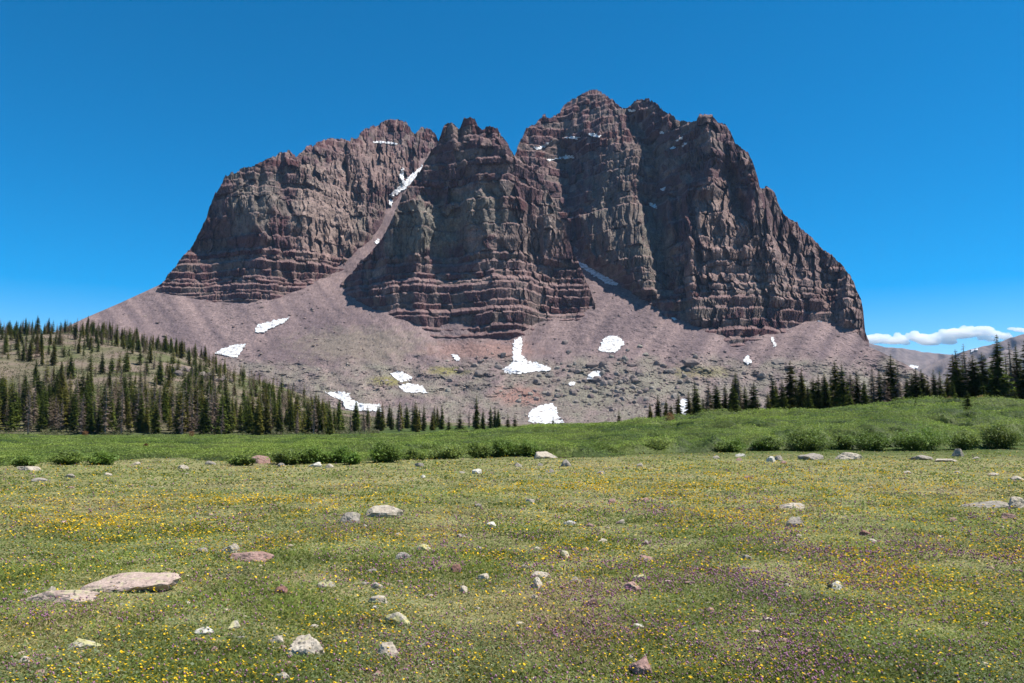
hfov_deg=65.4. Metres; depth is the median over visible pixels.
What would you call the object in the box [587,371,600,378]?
snow patch
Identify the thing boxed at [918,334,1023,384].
hills
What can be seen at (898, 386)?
dead spruce
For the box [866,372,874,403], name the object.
dead spruce
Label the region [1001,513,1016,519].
rock
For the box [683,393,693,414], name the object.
spruce tree
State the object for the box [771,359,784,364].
boulder
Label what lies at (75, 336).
spruce tree
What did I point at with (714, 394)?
spruce tree
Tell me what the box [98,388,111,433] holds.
dead spruce
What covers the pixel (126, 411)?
spruce tree
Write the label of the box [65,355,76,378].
spruce tree
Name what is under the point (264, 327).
snow patch
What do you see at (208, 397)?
dead spruce
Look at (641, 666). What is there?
rock
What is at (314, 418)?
dead spruce
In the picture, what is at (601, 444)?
willow bush
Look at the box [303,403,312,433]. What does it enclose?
spruce tree
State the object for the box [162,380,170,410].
spruce tree
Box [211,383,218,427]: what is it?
dead spruce
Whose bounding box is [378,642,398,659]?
rock
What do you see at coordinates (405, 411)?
spruce tree
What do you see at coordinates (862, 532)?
rock
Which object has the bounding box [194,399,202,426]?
spruce tree
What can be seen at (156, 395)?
spruce tree
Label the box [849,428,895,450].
willow bush
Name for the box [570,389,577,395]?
boulder
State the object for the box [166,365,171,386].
spruce tree
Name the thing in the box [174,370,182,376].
boulder
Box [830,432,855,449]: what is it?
willow bush
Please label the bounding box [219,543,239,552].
rock
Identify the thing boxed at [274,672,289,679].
rock
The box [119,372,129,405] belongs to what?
spruce tree
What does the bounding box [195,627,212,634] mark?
rock
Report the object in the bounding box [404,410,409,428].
spruce tree
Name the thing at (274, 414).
spruce tree
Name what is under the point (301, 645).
rock
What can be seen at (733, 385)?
spruce tree
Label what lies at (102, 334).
forest
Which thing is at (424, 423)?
spruce tree
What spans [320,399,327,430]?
spruce tree
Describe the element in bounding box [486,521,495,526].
rock
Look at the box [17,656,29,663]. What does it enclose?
rock
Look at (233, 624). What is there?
rock
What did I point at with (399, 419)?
dead spruce
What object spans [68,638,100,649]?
rock
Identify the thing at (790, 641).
purple bloom carpet
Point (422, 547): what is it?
rock
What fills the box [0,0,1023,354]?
sky
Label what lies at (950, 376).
spruce tree
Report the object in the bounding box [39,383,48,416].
spruce tree
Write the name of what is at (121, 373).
dead spruce
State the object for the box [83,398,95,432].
spruce tree
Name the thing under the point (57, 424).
dead spruce
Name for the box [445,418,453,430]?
spruce sapling
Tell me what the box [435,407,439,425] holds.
spruce tree
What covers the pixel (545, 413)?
snow patch
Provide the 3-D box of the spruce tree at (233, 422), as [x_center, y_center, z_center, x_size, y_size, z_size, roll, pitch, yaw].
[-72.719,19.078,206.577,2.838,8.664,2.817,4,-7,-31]
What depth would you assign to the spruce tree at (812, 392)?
151.69 m
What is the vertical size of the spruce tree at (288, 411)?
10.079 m
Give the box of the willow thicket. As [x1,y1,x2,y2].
[0,395,1023,465]
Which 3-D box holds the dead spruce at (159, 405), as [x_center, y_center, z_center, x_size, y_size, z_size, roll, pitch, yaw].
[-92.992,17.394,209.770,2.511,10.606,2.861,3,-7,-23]
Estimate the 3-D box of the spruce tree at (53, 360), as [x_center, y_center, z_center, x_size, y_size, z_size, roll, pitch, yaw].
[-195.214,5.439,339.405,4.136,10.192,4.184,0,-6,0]
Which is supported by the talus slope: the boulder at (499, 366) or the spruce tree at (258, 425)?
the boulder at (499, 366)
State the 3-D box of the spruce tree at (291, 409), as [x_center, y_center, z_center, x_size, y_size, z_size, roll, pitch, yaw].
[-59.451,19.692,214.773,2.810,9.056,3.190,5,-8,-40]
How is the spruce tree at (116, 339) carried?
on the meadow
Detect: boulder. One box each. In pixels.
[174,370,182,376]
[474,370,483,376]
[495,363,502,369]
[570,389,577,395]
[585,363,598,367]
[592,376,600,382]
[599,361,607,366]
[600,380,607,386]
[607,380,613,385]
[627,363,636,366]
[653,361,661,364]
[663,369,674,373]
[671,393,679,398]
[683,358,699,366]
[758,372,765,378]
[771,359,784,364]
[784,365,795,368]
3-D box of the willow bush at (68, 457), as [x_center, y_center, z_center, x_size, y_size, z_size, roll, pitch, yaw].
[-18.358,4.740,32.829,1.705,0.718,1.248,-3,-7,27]
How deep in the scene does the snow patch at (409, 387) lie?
833.24 m
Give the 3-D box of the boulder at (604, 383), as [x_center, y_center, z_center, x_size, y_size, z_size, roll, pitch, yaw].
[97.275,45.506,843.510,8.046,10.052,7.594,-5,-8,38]
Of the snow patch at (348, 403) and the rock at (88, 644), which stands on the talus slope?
the snow patch at (348, 403)
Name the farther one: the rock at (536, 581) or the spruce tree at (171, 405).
the spruce tree at (171, 405)
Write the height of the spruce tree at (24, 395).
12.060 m
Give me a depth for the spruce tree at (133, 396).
224.40 m
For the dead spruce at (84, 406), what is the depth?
201.77 m
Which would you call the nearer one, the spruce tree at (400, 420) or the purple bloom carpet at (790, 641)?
the purple bloom carpet at (790, 641)
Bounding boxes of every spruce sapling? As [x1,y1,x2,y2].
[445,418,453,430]
[454,412,466,430]
[512,415,517,426]
[842,392,853,405]
[959,393,972,409]
[979,383,986,397]
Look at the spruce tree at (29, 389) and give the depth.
219.76 m
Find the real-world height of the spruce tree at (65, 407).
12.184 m
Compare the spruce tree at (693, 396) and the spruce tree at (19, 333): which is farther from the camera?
the spruce tree at (19, 333)
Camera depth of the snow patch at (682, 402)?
777.41 m
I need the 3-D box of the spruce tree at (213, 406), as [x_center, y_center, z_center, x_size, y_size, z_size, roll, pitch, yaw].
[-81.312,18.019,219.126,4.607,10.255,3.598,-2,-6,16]
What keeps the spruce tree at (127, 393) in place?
on the meadow
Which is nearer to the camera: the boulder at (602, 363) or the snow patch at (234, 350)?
the boulder at (602, 363)
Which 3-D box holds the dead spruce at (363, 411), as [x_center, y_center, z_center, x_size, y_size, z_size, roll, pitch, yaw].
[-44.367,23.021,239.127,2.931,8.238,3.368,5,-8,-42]
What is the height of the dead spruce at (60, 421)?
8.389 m
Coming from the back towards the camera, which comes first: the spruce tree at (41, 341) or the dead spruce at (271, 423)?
the spruce tree at (41, 341)
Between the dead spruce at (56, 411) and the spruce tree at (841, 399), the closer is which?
the spruce tree at (841, 399)
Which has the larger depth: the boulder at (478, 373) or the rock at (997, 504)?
the boulder at (478, 373)
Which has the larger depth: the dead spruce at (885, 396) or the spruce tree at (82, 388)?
the spruce tree at (82, 388)
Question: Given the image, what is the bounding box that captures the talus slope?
[54,146,945,423]
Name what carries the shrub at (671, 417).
on the meadow
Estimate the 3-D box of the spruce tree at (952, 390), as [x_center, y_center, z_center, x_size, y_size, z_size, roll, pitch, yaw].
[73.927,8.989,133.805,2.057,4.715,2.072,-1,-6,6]
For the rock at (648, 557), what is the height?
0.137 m
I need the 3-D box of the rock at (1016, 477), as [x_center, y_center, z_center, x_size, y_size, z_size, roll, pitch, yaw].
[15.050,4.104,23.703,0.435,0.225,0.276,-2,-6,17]
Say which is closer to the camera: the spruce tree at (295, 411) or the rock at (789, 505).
the rock at (789, 505)
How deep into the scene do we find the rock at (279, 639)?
5.90 m
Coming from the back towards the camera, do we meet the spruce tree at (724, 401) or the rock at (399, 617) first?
the spruce tree at (724, 401)
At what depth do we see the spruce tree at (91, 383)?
238.06 m
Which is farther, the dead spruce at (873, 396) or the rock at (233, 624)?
the dead spruce at (873, 396)
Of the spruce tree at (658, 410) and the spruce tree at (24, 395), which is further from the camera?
the spruce tree at (24, 395)
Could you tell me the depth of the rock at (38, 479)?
22.58 m
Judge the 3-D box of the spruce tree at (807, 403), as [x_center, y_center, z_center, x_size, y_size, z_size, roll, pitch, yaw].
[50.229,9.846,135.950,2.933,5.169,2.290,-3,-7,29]
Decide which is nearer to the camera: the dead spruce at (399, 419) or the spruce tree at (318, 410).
the spruce tree at (318, 410)
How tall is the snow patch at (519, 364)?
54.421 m
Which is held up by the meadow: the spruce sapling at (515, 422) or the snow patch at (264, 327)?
the spruce sapling at (515, 422)
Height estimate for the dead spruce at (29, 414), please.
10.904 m
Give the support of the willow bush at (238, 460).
on the meadow
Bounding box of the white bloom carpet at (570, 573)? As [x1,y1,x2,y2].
[4,454,1022,682]
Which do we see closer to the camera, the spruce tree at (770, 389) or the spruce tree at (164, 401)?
the spruce tree at (770, 389)
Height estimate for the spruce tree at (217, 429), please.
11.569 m
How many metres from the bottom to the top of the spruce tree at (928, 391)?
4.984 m
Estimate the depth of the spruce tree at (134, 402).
212.15 m
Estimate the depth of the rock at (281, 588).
7.52 m
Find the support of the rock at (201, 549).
on the meadow
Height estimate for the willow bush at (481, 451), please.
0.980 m
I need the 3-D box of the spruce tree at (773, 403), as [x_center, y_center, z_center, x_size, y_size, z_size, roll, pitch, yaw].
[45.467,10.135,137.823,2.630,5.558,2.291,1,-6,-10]
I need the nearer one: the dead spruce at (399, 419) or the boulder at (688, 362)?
the dead spruce at (399, 419)
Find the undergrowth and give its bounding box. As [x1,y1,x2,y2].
[0,331,379,435]
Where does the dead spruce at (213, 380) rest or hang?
on the meadow
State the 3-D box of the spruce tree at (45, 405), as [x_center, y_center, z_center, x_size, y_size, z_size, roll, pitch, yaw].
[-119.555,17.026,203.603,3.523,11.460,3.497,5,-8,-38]
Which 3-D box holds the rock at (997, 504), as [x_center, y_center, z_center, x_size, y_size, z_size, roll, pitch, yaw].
[9.659,3.346,16.202,1.228,0.236,0.550,0,-6,0]
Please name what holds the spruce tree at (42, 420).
on the meadow
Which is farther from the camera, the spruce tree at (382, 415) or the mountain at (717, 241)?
the mountain at (717, 241)
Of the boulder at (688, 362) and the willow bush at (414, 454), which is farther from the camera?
the boulder at (688, 362)
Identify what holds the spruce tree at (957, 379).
on the meadow
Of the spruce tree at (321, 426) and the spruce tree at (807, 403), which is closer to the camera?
the spruce tree at (807, 403)
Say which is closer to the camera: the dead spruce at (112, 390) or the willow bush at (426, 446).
the willow bush at (426, 446)
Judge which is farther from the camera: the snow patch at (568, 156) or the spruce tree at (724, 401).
the snow patch at (568, 156)
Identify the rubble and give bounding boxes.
[115,289,936,421]
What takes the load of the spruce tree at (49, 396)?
on the meadow
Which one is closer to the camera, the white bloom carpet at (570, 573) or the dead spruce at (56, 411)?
the white bloom carpet at (570, 573)
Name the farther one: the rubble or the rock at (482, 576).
the rubble
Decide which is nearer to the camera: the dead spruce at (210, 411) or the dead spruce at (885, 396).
the dead spruce at (885, 396)
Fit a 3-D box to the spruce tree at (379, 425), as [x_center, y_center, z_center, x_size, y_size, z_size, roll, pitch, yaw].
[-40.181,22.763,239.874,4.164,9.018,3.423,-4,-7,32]
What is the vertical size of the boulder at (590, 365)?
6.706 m
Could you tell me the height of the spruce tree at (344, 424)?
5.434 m
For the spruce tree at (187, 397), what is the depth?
209.90 m
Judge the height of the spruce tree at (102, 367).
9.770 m
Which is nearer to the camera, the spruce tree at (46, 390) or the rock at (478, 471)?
the rock at (478, 471)
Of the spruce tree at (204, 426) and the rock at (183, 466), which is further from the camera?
the spruce tree at (204, 426)
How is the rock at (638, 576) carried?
on the meadow
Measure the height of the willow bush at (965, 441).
1.384 m
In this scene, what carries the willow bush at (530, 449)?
on the meadow
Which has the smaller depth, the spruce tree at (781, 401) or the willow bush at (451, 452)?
the willow bush at (451, 452)
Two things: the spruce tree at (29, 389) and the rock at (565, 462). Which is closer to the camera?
the rock at (565, 462)
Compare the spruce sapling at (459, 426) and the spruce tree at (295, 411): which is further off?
the spruce tree at (295, 411)
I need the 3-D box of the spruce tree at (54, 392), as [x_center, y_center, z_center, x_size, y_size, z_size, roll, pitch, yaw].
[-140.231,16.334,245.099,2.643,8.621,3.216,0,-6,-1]
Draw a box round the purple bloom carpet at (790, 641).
[0,452,1023,682]
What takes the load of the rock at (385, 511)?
on the meadow
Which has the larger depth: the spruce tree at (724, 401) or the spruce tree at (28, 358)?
the spruce tree at (28, 358)
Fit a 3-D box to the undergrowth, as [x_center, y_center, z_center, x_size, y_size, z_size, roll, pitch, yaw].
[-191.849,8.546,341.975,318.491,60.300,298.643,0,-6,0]
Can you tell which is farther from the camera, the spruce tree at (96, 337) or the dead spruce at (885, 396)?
the spruce tree at (96, 337)
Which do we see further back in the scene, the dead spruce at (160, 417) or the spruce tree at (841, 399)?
the dead spruce at (160, 417)
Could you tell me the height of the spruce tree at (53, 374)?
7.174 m
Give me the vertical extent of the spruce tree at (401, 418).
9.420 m
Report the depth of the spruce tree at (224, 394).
208.83 m
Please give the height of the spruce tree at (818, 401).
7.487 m
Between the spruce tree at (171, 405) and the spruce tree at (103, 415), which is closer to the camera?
the spruce tree at (103, 415)
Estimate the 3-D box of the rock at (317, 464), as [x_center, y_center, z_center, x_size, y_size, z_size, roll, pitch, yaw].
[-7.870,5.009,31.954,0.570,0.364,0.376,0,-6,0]
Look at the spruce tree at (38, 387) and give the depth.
236.96 m
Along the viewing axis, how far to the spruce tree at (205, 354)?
443.53 m
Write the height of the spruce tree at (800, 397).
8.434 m
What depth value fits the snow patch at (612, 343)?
951.48 m
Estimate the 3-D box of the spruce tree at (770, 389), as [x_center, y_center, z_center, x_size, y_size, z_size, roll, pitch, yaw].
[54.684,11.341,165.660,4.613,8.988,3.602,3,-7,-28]
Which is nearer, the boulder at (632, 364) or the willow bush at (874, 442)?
the willow bush at (874, 442)
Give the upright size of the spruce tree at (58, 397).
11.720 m
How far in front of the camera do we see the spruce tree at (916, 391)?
137.90 m
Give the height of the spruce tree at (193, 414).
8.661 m
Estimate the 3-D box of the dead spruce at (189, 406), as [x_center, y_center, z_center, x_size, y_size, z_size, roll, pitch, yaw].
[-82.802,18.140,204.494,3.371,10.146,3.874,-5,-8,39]
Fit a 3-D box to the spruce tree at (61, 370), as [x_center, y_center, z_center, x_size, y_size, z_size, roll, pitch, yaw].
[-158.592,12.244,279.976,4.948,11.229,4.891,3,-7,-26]
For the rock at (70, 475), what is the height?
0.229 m
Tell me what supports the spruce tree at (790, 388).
on the meadow
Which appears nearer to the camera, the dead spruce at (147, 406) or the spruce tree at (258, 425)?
the spruce tree at (258, 425)
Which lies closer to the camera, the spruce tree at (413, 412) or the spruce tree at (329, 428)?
the spruce tree at (329, 428)
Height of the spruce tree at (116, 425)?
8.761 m
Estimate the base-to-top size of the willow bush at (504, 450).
1.146 m
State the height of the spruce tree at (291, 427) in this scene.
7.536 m
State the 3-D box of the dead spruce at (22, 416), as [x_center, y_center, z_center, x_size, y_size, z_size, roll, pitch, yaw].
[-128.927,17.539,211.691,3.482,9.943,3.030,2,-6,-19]
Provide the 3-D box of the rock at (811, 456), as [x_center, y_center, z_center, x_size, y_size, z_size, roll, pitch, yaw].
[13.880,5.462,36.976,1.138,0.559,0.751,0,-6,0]
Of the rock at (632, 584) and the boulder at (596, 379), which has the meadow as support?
the rock at (632, 584)
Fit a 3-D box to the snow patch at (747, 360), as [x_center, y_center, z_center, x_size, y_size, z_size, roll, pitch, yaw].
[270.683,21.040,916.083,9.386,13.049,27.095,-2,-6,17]
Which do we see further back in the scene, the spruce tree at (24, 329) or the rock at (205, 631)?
the spruce tree at (24, 329)
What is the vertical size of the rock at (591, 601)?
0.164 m
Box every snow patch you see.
[215,344,245,357]
[255,317,288,332]
[325,391,380,411]
[373,141,397,144]
[390,164,422,196]
[390,371,411,381]
[399,168,404,183]
[399,383,426,392]
[451,354,459,360]
[503,336,549,373]
[528,403,563,423]
[534,141,551,149]
[547,155,573,161]
[578,261,617,284]
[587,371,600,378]
[589,133,600,137]
[599,336,623,351]
[680,399,687,414]
[743,355,751,364]
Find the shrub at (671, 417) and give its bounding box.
[665,412,674,420]
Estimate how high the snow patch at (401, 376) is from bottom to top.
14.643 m
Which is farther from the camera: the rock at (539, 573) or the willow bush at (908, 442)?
the willow bush at (908, 442)
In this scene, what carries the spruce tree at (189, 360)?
on the meadow
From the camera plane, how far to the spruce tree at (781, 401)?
133.61 m
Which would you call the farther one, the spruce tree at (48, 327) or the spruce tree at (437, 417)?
the spruce tree at (48, 327)
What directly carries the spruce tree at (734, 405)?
on the meadow
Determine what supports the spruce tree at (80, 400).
on the meadow
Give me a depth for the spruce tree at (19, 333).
411.71 m
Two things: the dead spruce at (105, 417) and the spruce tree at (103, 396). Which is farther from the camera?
the spruce tree at (103, 396)
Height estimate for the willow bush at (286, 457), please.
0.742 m
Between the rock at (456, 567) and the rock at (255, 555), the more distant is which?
the rock at (255, 555)
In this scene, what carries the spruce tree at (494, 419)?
on the meadow
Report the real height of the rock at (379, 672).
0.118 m
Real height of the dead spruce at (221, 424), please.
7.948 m
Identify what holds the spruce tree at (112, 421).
on the meadow
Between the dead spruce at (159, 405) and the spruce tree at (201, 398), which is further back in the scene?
the spruce tree at (201, 398)
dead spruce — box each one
[21,390,28,423]
[25,394,33,428]
[25,396,31,434]
[29,386,38,425]
[53,400,57,427]
[54,405,59,429]
[56,403,64,430]
[76,403,88,433]
[80,397,85,428]
[92,399,97,424]
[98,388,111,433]
[109,379,115,402]
[115,387,124,416]
[116,397,126,433]
[117,366,123,389]
[133,387,140,424]
[144,395,150,422]
[150,388,157,413]
[157,403,162,427]
[158,388,161,420]
[168,393,174,424]
[177,390,187,434]
[186,391,196,432]
[187,398,191,430]
[194,395,200,431]
[206,386,212,425]
[208,396,214,430]
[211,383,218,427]
[212,366,216,390]
[219,406,223,434]
[268,397,273,431]
[295,413,299,433]
[310,393,317,433]
[347,412,351,430]
[359,406,366,428]
[362,414,366,431]
[396,400,402,431]
[409,399,413,425]
[702,386,714,410]
[736,377,743,409]
[846,378,854,405]
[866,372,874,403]
[868,366,879,402]
[879,376,891,401]
[890,364,904,400]
[960,344,970,386]
[1003,354,1017,397]
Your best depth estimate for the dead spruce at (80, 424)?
194.91 m
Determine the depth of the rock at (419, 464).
31.36 m
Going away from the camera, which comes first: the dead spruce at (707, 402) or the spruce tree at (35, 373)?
the dead spruce at (707, 402)
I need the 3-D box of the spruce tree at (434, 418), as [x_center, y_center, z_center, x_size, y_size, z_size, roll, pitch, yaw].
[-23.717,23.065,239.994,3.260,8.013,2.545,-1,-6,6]
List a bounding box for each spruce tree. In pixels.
[0,377,8,414]
[0,388,9,424]
[2,395,11,426]
[4,382,20,429]
[14,331,19,349]
[14,393,22,417]
[15,326,24,341]
[19,375,29,414]
[20,345,25,360]
[21,385,32,419]
[22,318,29,333]
[22,397,32,428]
[25,342,33,361]
[31,372,43,403]
[32,360,38,380]
[33,316,41,334]
[34,336,40,353]
[36,386,49,428]
[36,398,47,431]
[39,331,44,348]
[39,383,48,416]
[40,348,44,364]
[47,320,50,333]
[47,330,51,344]
[47,383,52,409]
[49,345,57,364]
[50,369,59,397]
[50,382,63,423]
[51,363,55,380]
[52,381,57,398]
[53,373,65,411]
[54,384,70,429]
[55,371,68,400]
[57,364,65,379]
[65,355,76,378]
[66,383,79,426]
[67,395,78,431]
[72,324,77,339]
[76,339,81,352]
[78,371,86,405]
[78,387,92,425]
[78,394,81,417]
[81,380,93,407]
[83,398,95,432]
[88,334,91,349]
[88,388,95,420]
[89,364,93,386]
[89,377,97,411]
[93,402,102,433]
[94,330,97,343]
[96,389,106,426]
[98,351,106,373]
[100,396,108,431]
[102,390,116,428]
[105,369,111,387]
[113,328,118,346]
[113,399,120,431]
[114,393,123,419]
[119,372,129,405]
[123,349,130,370]
[123,387,130,413]
[123,395,131,424]
[129,390,134,415]
[130,391,137,424]
[133,394,144,431]
[140,407,150,432]
[147,348,152,362]
[149,385,157,407]
[150,401,161,433]
[152,356,164,384]
[156,385,162,413]
[158,384,169,419]
[162,338,167,352]
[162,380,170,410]
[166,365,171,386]
[168,390,174,417]
[169,387,188,433]
[177,339,185,358]
[183,372,193,399]
[183,387,190,408]
[183,399,190,431]
[186,397,194,428]
[187,351,190,365]
[192,385,199,421]
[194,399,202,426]
[195,397,213,434]
[198,385,204,411]
[201,345,207,361]
[211,390,219,421]
[213,389,229,433]
[218,383,229,414]
[222,393,236,433]
[230,402,235,430]
[241,405,254,432]
[247,397,255,419]
[250,394,263,434]
[254,398,262,431]
[261,393,272,433]
[271,400,277,427]
[274,404,284,433]
[283,409,287,425]
[285,395,293,427]
[285,398,294,427]
[287,407,294,432]
[292,393,300,430]
[294,394,301,418]
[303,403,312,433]
[315,400,322,432]
[317,406,324,433]
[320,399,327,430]
[325,410,334,434]
[332,408,335,430]
[340,415,345,429]
[349,401,360,432]
[365,406,368,426]
[373,403,384,430]
[380,406,386,429]
[385,402,390,426]
[389,408,394,429]
[395,402,405,428]
[396,405,404,430]
[403,405,410,426]
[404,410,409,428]
[410,400,415,430]
[412,404,421,431]
[420,406,427,430]
[429,413,434,430]
[430,405,437,429]
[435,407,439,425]
[438,406,445,429]
[471,395,481,429]
[481,412,485,429]
[486,406,492,427]
[492,406,497,427]
[494,410,501,427]
[647,403,652,417]
[654,394,662,417]
[663,399,668,416]
[674,392,682,415]
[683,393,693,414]
[689,380,698,411]
[692,393,704,414]
[704,390,713,410]
[710,384,722,408]
[713,390,721,410]
[719,385,728,410]
[727,376,743,407]
[727,388,742,411]
[735,386,745,410]
[740,385,749,410]
[745,383,760,410]
[764,394,770,409]
[767,386,778,408]
[768,374,778,406]
[774,380,789,408]
[780,361,799,409]
[794,370,805,408]
[802,384,814,408]
[806,379,816,408]
[812,377,823,408]
[819,372,831,405]
[820,377,831,408]
[827,361,847,406]
[833,365,854,406]
[845,373,855,403]
[851,371,863,405]
[859,380,872,405]
[873,355,907,402]
[874,369,884,401]
[903,374,922,398]
[903,378,908,398]
[909,369,922,398]
[917,373,926,398]
[921,382,931,398]
[930,370,937,397]
[935,371,945,398]
[942,355,959,394]
[943,378,950,399]
[948,351,966,399]
[948,382,957,398]
[957,356,988,398]
[965,353,993,393]
[985,335,1016,398]
[1003,343,1020,397]
[1008,346,1023,398]
[1013,341,1023,399]
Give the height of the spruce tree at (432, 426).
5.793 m
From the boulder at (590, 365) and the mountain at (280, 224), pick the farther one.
the mountain at (280, 224)
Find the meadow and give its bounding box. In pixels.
[0,332,1023,682]
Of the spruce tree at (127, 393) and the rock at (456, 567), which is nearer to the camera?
the rock at (456, 567)
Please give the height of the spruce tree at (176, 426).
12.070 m
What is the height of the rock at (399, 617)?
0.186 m
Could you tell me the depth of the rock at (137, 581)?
7.68 m
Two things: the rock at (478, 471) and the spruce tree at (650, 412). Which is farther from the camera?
the spruce tree at (650, 412)
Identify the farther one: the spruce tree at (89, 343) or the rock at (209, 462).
the spruce tree at (89, 343)
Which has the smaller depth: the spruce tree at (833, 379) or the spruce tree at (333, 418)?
the spruce tree at (833, 379)
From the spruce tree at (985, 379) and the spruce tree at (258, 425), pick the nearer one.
the spruce tree at (985, 379)
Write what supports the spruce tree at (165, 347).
on the meadow
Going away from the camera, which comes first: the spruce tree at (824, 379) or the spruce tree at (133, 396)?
the spruce tree at (824, 379)
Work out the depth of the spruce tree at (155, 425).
195.48 m
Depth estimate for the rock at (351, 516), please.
13.18 m
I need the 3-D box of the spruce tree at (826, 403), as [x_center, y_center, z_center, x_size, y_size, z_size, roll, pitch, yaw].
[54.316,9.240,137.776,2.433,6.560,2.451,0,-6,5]
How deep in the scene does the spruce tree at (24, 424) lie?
205.82 m
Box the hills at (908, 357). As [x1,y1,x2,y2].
[869,343,952,370]
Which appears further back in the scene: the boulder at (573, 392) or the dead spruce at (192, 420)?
the boulder at (573, 392)
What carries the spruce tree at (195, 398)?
on the meadow
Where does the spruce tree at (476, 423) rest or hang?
on the meadow
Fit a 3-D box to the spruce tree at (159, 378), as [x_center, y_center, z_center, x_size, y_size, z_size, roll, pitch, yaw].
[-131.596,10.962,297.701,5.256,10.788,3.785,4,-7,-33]
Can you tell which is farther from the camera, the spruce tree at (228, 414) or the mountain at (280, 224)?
the mountain at (280, 224)
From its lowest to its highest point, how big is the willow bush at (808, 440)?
1.524 m
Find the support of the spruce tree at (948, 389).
on the meadow
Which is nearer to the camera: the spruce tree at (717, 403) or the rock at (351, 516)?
the rock at (351, 516)
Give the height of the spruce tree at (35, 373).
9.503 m
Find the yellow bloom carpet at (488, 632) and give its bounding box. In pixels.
[0,451,1023,682]
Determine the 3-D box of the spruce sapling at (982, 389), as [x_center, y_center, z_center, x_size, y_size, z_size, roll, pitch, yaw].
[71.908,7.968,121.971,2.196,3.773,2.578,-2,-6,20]
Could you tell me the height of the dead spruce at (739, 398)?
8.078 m
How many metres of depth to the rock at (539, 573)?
8.53 m
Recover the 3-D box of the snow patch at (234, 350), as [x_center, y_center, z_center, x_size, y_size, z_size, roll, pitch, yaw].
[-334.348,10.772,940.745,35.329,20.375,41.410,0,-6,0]
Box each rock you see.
[17,466,40,470]
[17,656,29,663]
[27,590,99,602]
[31,478,47,481]
[33,669,44,676]
[65,474,75,477]
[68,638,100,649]
[79,572,180,592]
[177,465,188,468]
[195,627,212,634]
[196,548,207,552]
[205,461,215,464]
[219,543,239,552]
[227,620,240,629]
[228,551,273,561]
[252,455,270,463]
[268,635,283,642]
[274,586,287,594]
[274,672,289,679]
[286,634,324,657]
[309,462,321,466]
[317,580,335,587]
[339,512,360,523]
[366,505,402,517]
[368,595,387,603]
[370,582,382,588]
[373,670,381,679]
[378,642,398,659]
[384,612,410,625]
[395,552,410,559]
[415,463,423,466]
[416,544,430,550]
[451,564,460,572]
[459,585,466,591]
[472,469,481,473]
[478,573,488,580]
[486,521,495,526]
[530,577,542,588]
[532,571,550,578]
[534,451,557,458]
[560,550,568,558]
[561,459,570,466]
[563,520,576,524]
[582,598,599,607]
[623,581,639,590]
[628,657,651,676]
[633,574,645,579]
[638,555,652,561]
[741,555,752,559]
[766,456,774,461]
[775,455,782,460]
[779,503,804,508]
[786,517,804,527]
[798,453,823,459]
[827,581,841,589]
[834,452,862,459]
[859,530,870,535]
[909,455,932,459]
[935,459,956,461]
[952,448,963,456]
[960,500,1009,507]
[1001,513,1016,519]
[1008,497,1023,508]
[1010,476,1022,479]
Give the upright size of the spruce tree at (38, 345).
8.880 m
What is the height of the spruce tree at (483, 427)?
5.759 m
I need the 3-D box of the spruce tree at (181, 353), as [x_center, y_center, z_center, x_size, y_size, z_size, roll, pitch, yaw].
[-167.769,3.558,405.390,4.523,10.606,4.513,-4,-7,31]
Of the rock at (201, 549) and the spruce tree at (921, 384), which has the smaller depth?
the rock at (201, 549)
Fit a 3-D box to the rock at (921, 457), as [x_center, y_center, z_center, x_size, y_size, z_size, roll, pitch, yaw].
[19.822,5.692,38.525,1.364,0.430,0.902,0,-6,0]
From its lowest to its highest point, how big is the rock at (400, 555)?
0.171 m
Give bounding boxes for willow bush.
[9,456,39,466]
[45,448,86,464]
[81,449,118,464]
[226,452,258,465]
[267,448,303,464]
[295,445,332,463]
[325,445,355,462]
[342,452,364,464]
[364,439,408,462]
[402,446,427,459]
[414,441,438,449]
[427,442,472,458]
[463,439,495,457]
[487,435,520,456]
[513,439,543,456]
[584,440,621,451]
[642,437,674,449]
[712,437,748,451]
[745,435,788,450]
[780,425,843,450]
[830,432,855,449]
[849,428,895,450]
[888,420,951,450]
[944,427,984,449]
[966,419,1023,448]
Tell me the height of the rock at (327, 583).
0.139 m
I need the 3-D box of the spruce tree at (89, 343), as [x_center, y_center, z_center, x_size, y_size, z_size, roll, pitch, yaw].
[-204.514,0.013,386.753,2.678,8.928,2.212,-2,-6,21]
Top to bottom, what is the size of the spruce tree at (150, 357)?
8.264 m
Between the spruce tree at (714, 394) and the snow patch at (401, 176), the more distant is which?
the snow patch at (401, 176)
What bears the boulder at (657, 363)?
on the talus slope
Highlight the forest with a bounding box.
[0,319,345,433]
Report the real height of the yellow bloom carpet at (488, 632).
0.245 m
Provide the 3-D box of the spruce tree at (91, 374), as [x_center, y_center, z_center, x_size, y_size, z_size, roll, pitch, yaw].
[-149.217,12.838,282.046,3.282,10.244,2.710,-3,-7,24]
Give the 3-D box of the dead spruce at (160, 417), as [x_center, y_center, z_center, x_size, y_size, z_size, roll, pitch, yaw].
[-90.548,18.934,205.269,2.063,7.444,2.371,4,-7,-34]
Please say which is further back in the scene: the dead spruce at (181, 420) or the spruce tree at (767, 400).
the dead spruce at (181, 420)
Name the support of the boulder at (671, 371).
on the talus slope
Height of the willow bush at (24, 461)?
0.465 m
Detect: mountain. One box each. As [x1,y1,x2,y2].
[156,119,437,302]
[341,117,594,338]
[515,89,868,346]
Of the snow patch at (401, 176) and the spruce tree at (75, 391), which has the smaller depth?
the spruce tree at (75, 391)
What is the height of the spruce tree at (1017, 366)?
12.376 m

